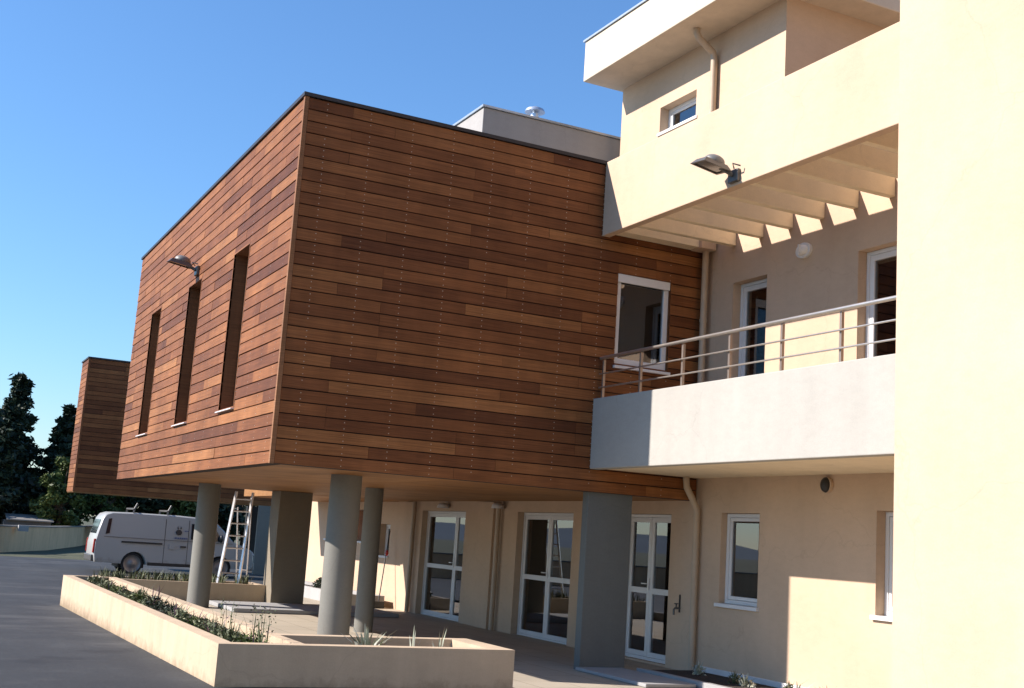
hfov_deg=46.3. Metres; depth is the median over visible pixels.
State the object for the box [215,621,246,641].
plant
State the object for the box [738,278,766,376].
door
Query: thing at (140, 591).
plant
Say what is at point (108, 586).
plant
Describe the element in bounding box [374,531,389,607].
broom
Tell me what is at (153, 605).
plant
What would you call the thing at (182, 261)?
floodlight
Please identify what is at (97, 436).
timber clad building
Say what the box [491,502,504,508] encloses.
dome light
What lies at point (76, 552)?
ground
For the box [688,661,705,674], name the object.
young plant
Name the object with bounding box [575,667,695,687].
path
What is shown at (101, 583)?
plant
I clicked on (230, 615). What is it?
tall sprig
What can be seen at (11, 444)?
conifer tree
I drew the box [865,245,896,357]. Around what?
door
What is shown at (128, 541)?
delivery van
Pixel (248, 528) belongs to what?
step ladder
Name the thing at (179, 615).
plant
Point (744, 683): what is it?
young plant
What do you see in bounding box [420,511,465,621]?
door
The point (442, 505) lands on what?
dome light
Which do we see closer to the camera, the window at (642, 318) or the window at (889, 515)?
the window at (889, 515)
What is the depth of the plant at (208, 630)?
12.18 m
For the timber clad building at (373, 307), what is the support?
on the paving
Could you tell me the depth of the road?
13.62 m
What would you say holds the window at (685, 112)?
in the rendered building at (866, 356)
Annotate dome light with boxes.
[437,502,448,507]
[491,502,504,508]
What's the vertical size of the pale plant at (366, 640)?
0.329 m
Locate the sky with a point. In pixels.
(117, 117)
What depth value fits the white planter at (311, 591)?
29.78 m
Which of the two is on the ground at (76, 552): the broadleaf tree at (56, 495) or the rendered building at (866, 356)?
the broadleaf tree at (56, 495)
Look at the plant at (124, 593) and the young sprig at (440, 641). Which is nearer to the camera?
the young sprig at (440, 641)
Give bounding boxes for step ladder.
[216,491,254,583]
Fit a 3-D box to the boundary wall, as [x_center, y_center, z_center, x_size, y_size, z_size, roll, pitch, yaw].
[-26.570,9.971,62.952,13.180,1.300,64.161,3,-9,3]
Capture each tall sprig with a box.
[212,598,226,635]
[219,601,238,628]
[243,604,265,637]
[255,608,270,642]
[256,607,276,641]
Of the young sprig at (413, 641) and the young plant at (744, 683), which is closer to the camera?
the young sprig at (413, 641)
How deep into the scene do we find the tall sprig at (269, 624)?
11.24 m
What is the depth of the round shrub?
30.13 m
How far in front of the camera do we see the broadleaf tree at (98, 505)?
69.50 m
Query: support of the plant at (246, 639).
in the long planter at (310, 660)
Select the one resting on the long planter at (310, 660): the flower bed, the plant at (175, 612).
the plant at (175, 612)
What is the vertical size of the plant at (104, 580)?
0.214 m
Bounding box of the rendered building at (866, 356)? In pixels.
[244,0,1023,687]
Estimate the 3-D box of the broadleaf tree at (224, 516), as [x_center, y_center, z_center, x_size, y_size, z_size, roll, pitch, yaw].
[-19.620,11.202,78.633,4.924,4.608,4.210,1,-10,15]
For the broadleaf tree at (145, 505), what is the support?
on the ground at (76, 552)
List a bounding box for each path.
[209,600,398,617]
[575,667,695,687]
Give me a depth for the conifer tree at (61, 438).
69.11 m
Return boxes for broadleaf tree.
[29,455,86,525]
[70,493,129,524]
[108,497,173,513]
[138,500,196,516]
[217,503,244,534]
[224,504,257,545]
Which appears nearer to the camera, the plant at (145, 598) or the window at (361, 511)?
the plant at (145, 598)
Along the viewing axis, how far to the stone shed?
62.88 m
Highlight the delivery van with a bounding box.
[84,503,253,576]
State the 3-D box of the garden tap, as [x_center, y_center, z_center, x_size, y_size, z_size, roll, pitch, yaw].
[2.469,3.910,17.978,0.125,0.300,0.032,8,-10,-26]
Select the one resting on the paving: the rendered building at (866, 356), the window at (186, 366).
the rendered building at (866, 356)
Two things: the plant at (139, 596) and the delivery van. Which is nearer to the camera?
the plant at (139, 596)
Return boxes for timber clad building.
[67,356,271,574]
[117,91,702,668]
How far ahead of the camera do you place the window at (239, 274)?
18.29 m
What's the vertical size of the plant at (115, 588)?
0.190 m
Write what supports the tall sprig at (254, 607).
on the long planter at (310, 660)
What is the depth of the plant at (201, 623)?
12.63 m
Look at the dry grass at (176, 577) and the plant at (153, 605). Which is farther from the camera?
the dry grass at (176, 577)
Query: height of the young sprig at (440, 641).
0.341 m
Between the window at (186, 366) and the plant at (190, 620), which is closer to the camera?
the plant at (190, 620)
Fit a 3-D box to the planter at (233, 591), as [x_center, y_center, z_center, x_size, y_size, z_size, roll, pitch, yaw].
[-7.276,5.473,26.150,3.510,0.630,1.120,8,-10,-26]
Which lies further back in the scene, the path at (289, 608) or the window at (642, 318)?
the path at (289, 608)
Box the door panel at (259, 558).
[252,505,270,574]
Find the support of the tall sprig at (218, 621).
on the long planter at (310, 660)
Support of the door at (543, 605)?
in the rendered building at (866, 356)
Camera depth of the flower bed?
16.17 m
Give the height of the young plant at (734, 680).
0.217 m
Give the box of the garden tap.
[673,595,680,614]
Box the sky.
[0,0,642,515]
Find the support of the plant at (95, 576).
on the long planter at (310, 660)
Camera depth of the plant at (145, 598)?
15.77 m
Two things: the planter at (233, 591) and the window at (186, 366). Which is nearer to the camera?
the window at (186, 366)
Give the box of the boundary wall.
[0,525,92,551]
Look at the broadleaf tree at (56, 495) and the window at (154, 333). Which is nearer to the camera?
the window at (154, 333)
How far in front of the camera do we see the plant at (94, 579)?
19.69 m
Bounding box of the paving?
[207,597,696,687]
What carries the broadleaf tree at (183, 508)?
on the ground at (76, 552)
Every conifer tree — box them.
[0,372,45,514]
[0,415,40,518]
[25,404,93,530]
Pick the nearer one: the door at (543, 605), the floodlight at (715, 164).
the floodlight at (715, 164)
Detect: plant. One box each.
[86,575,104,583]
[88,572,108,581]
[92,580,113,586]
[95,575,115,584]
[100,580,124,589]
[106,584,125,592]
[115,586,135,598]
[126,589,147,602]
[127,584,153,600]
[135,587,167,605]
[141,584,170,609]
[160,599,185,613]
[162,608,191,616]
[164,599,195,621]
[181,609,221,625]
[190,613,219,629]
[195,612,232,635]
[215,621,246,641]
[233,621,270,642]
[341,625,393,645]
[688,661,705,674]
[728,670,749,683]
[734,672,755,687]
[782,679,805,687]
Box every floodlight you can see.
[167,255,199,275]
[690,154,740,183]
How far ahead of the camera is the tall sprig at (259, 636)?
10.98 m
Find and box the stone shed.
[0,513,53,525]
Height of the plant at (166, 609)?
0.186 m
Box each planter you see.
[60,575,514,687]
[95,575,265,601]
[304,581,384,605]
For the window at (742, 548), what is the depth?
17.02 m
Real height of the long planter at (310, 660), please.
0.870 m
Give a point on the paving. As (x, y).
(539, 663)
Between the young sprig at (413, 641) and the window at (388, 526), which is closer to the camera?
the young sprig at (413, 641)
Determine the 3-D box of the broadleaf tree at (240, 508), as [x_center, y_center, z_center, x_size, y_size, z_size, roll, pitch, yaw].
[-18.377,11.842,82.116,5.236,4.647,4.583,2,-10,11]
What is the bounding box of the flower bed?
[637,668,776,687]
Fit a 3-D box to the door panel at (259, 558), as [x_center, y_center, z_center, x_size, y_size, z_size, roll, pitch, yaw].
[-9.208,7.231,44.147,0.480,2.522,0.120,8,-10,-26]
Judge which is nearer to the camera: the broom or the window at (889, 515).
the window at (889, 515)
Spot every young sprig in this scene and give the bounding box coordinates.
[410,632,421,645]
[432,628,446,646]
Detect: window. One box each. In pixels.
[135,306,161,436]
[171,276,202,426]
[215,242,250,412]
[323,510,363,542]
[378,524,390,557]
[613,272,671,375]
[657,96,696,136]
[714,514,759,611]
[869,512,893,621]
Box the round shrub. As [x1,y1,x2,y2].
[312,577,321,587]
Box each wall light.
[796,242,812,258]
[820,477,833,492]
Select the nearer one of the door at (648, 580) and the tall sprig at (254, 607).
the tall sprig at (254, 607)
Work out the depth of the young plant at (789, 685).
15.00 m
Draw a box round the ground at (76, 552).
[0,516,239,559]
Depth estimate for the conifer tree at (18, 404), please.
68.20 m
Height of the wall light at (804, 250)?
0.216 m
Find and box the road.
[0,556,313,687]
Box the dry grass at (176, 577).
[98,566,252,583]
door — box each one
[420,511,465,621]
[517,513,573,644]
[625,514,670,663]
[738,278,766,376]
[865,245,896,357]

